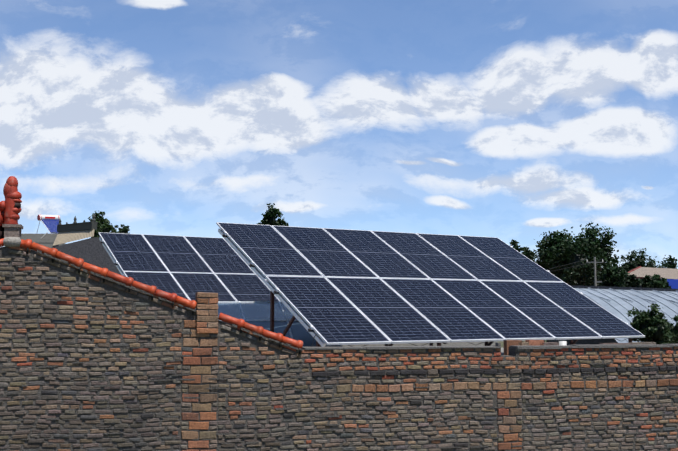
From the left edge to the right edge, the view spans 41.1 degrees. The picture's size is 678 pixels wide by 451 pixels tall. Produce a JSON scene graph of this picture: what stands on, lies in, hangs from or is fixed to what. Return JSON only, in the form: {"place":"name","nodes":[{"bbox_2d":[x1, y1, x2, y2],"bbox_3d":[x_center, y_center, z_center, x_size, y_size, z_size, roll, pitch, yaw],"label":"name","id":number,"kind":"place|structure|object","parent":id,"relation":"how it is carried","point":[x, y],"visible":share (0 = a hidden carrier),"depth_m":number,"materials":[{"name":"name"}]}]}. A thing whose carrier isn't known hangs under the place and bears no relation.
{"place":"outdoors","nodes":[
{"label":"outdoors","id":0,"kind":"place"},
{"bbox_2d":[2,224,22,237],"bbox_3d":[-4.153,0.109,11.522,0.282,0.225,0.342,0,-5,-1],"label":"pedestal","id":1,"kind":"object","parent":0,"point":[12,230],"depth_m":11.40,"materials":[{"name":"grey concrete"}]},
{"bbox_2d":[0,176,21,238],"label":"ridge beast","id":2,"kind":"object","parent":1,"relation":"on","point":[10,208],"visible":0.98,"depth_m":11.49,"materials":[{"name":"red"}]},
{"bbox_2d":[21,214,120,274],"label":"roofs","id":3,"kind":"structure","parent":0,"point":[92,251],"depth_m":37.35,"materials":[{"name":"tile"}]},
{"bbox_2d":[36,215,59,233],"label":"solar water heater","id":4,"kind":"object","parent":3,"relation":"on","point":[50,222],"visible":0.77,"depth_m":60.92,"materials":[{"name":"white"}]},
{"bbox_2d":[0,0,677,268],"label":"sky","id":5,"kind":"structure","parent":0,"point":[506,120],"materials":[{"name":"blue"}]},
{"bbox_2d":[497,340,545,347],"bbox_3d":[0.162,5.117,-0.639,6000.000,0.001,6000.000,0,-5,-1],"label":"support","id":6,"kind":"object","parent":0,"point":[502,344],"depth_m":141.29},
{"bbox_2d":[87,211,116,237],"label":"tree","id":7,"kind":"object","parent":6,"relation":"on","point":[105,222],"visible":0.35,"depth_m":84.15,"materials":[{"name":"green plant"}]},
{"bbox_2d":[114,224,129,233],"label":"tree","id":8,"kind":"object","parent":6,"relation":"on","point":[124,228],"depth_m":94.67,"materials":[{"name":"green plant"}]},
{"bbox_2d":[256,203,288,225],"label":"tree","id":9,"kind":"object","parent":6,"relation":"on","point":[276,213],"visible":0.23,"depth_m":69.54,"materials":[{"name":"green plant"}]},
{"bbox_2d":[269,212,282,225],"bbox_3d":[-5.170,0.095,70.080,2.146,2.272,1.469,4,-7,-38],"label":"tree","id":10,"kind":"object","parent":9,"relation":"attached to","point":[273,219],"visible":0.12,"depth_m":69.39,"materials":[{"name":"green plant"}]},
{"bbox_2d":[218,301,341,346],"bbox_3d":[-1.356,3.994,16.067,2.808,5.318,3.360,0,-5,-1],"label":"glass canopy","id":11,"kind":"object","parent":6,"relation":"on","point":[256,313],"visible":0.25,"depth_m":16.35,"materials":[{"name":"blue"}]},
{"bbox_2d":[0,246,677,450],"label":"brick wall","id":12,"kind":"structure","parent":6,"relation":"on","point":[256,344],"depth_m":11.92,"materials":[{"name":"brown brick"}]},
{"bbox_2d":[0,247,677,450],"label":"wall bricks","id":13,"kind":"object","parent":12,"relation":"attached to","point":[609,369],"visible":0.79,"depth_m":11.97,"materials":[{"name":"brown brick"}]},
{"bbox_2d":[3,237,20,246],"bbox_3d":[-4.098,0.205,11.351,0.220,0.126,0.132,1,-5,-14],"label":"ridge cap","id":14,"kind":"object","parent":13,"relation":"on","point":[11,241],"visible":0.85,"depth_m":11.30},
{"bbox_2d":[0,238,302,353],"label":"ridge tiles","id":15,"kind":"object","parent":13,"relation":"on","point":[28,244],"visible":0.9,"depth_m":11.68,"materials":[{"name":"orange ceramic"}]},
{"bbox_2d":[195,292,217,333],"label":"chimney pier bricks","id":16,"kind":"object","parent":13,"relation":"on","point":[203,319],"visible":0.92,"depth_m":11.81,"materials":[{"name":"brown brick"}]},
{"bbox_2d":[195,297,217,328],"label":"mortar joints","id":17,"kind":"object","parent":16,"relation":"attached to","point":[208,298],"visible":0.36,"depth_m":11.82,"materials":[{"name":"grey concrete"}]},
{"bbox_2d":[302,343,677,349],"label":"wall coping","id":18,"kind":"object","parent":12,"relation":"on","point":[497,345],"visible":0.96,"depth_m":12.83,"materials":[{"name":"grey concrete"}]},
{"bbox_2d":[342,341,503,354],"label":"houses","id":19,"kind":"structure","parent":6,"relation":"on","point":[454,344],"depth_m":21.68,"materials":[{"name":"concrete"}]},
{"bbox_2d":[98,232,279,300],"bbox_3d":[-2.139,1.482,22.893,7.110,2.621,4.080,3,-6,-31],"label":"solar array","id":20,"kind":"object","parent":19,"relation":"on","point":[187,267],"visible":0.25,"depth_m":22.31,"materials":[{"name":"dark blue photovoltaic glass"},{"name":"aluminium"},{"name":"dark steel"}]},
{"bbox_2d":[216,222,644,346],"bbox_3d":[1.674,1.227,16.877,7.110,2.578,4.081,3,-6,-31],"label":"solar array","id":21,"kind":"object","parent":19,"relation":"on","point":[331,286],"visible":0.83,"depth_m":16.41,"materials":[{"name":"dark blue photovoltaic glass"},{"name":"aluminium"},{"name":"dark steel"}]},
{"bbox_2d":[559,341,566,344],"bbox_3d":[3.424,2.004,13.830,0.113,0.470,0.116,0,-5,-1],"label":"roof bucket","id":22,"kind":"object","parent":19,"relation":"on","point":[562,342],"visible":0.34,"depth_m":13.80,"materials":[{"name":"grey plastic"}]},
{"bbox_2d":[503,340,655,354],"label":"brick roof stacks","id":23,"kind":"object","parent":19,"relation":"on","point":[507,343],"visible":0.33,"depth_m":13.41,"materials":[{"name":"brown brick"}]},
{"bbox_2d":[510,239,535,260],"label":"tree","id":24,"kind":"object","parent":6,"relation":"on","point":[527,252],"visible":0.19,"depth_m":94.61,"materials":[{"name":"green plant"}]},
{"bbox_2d":[531,222,618,285],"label":"tree","id":25,"kind":"object","parent":6,"relation":"on","point":[554,240],"depth_m":79.24,"materials":[{"name":"green plant"}]},
{"bbox_2d":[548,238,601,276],"bbox_3d":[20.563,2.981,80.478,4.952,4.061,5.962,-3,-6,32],"label":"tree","id":26,"kind":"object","parent":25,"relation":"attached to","point":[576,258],"visible":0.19,"depth_m":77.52,"materials":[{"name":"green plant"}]},
{"bbox_2d":[546,257,620,285],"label":"utility poles","id":27,"kind":"object","parent":6,"relation":"on","point":[594,267],"visible":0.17,"depth_m":58.06,"materials":[{"name":"concrete"}]},
{"bbox_2d":[548,285,677,344],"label":"metal roof","id":28,"kind":"object","parent":6,"relation":"on","point":[619,302],"visible":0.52,"depth_m":41.91,"materials":[{"name":"grey metal"}]},
{"bbox_2d":[598,264,641,287],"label":"tree","id":29,"kind":"object","parent":6,"relation":"on","point":[623,277],"depth_m":59.60,"materials":[{"name":"green plant"}]},
{"bbox_2d":[609,248,658,271],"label":"tree","id":30,"kind":"object","parent":6,"relation":"on","point":[626,266],"visible":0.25,"depth_m":104.22,"materials":[{"name":"green plant"}]},
{"bbox_2d":[626,303,674,344],"bbox_3d":[8.185,4.684,23.499,1.243,5.317,1.241,0,-5,-1],"label":"shrub","id":31,"kind":"object","parent":6,"relation":"on","point":[651,320],"depth_m":23.57,"materials":[{"name":"green plant"}]},
{"bbox_2d":[632,314,664,343],"bbox_3d":[8.220,2.754,23.760,0.640,0.914,0.841,5,-7,-41],"label":"shrub foliage","id":32,"kind":"object","parent":31,"relation":"attached to","point":[658,334],"visible":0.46,"depth_m":23.40,"materials":[{"name":"green plant"}]},
{"bbox_2d":[640,273,671,288],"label":"tree","id":33,"kind":"object","parent":6,"relation":"on","point":[659,282],"visible":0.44,"depth_m":51.74,"materials":[{"name":"green plant"}]},
{"bbox_2d":[653,255,677,268],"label":"tree","id":34,"kind":"object","parent":6,"relation":"on","point":[669,264],"depth_m":109.89,"materials":[{"name":"green plant"}]},
{"bbox_2d":[666,315,677,343],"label":"shrub","id":35,"kind":"object","parent":6,"relation":"on","point":[670,325],"depth_m":24.60,"materials":[{"name":"green plant"}]},
{"bbox_2d":[628,266,677,288],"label":"house","id":36,"kind":"structure","parent":0,"point":[669,274],"depth_m":62.31,"materials":[{"name":"ceramic"}]},
{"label":"tree","id":37,"kind":"object","parent":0,"visible":0},
{"bbox_2d":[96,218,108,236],"bbox_3d":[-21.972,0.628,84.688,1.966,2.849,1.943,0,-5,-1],"label":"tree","id":38,"kind":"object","parent":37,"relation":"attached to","point":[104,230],"visible":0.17,"depth_m":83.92,"materials":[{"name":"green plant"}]}
]}

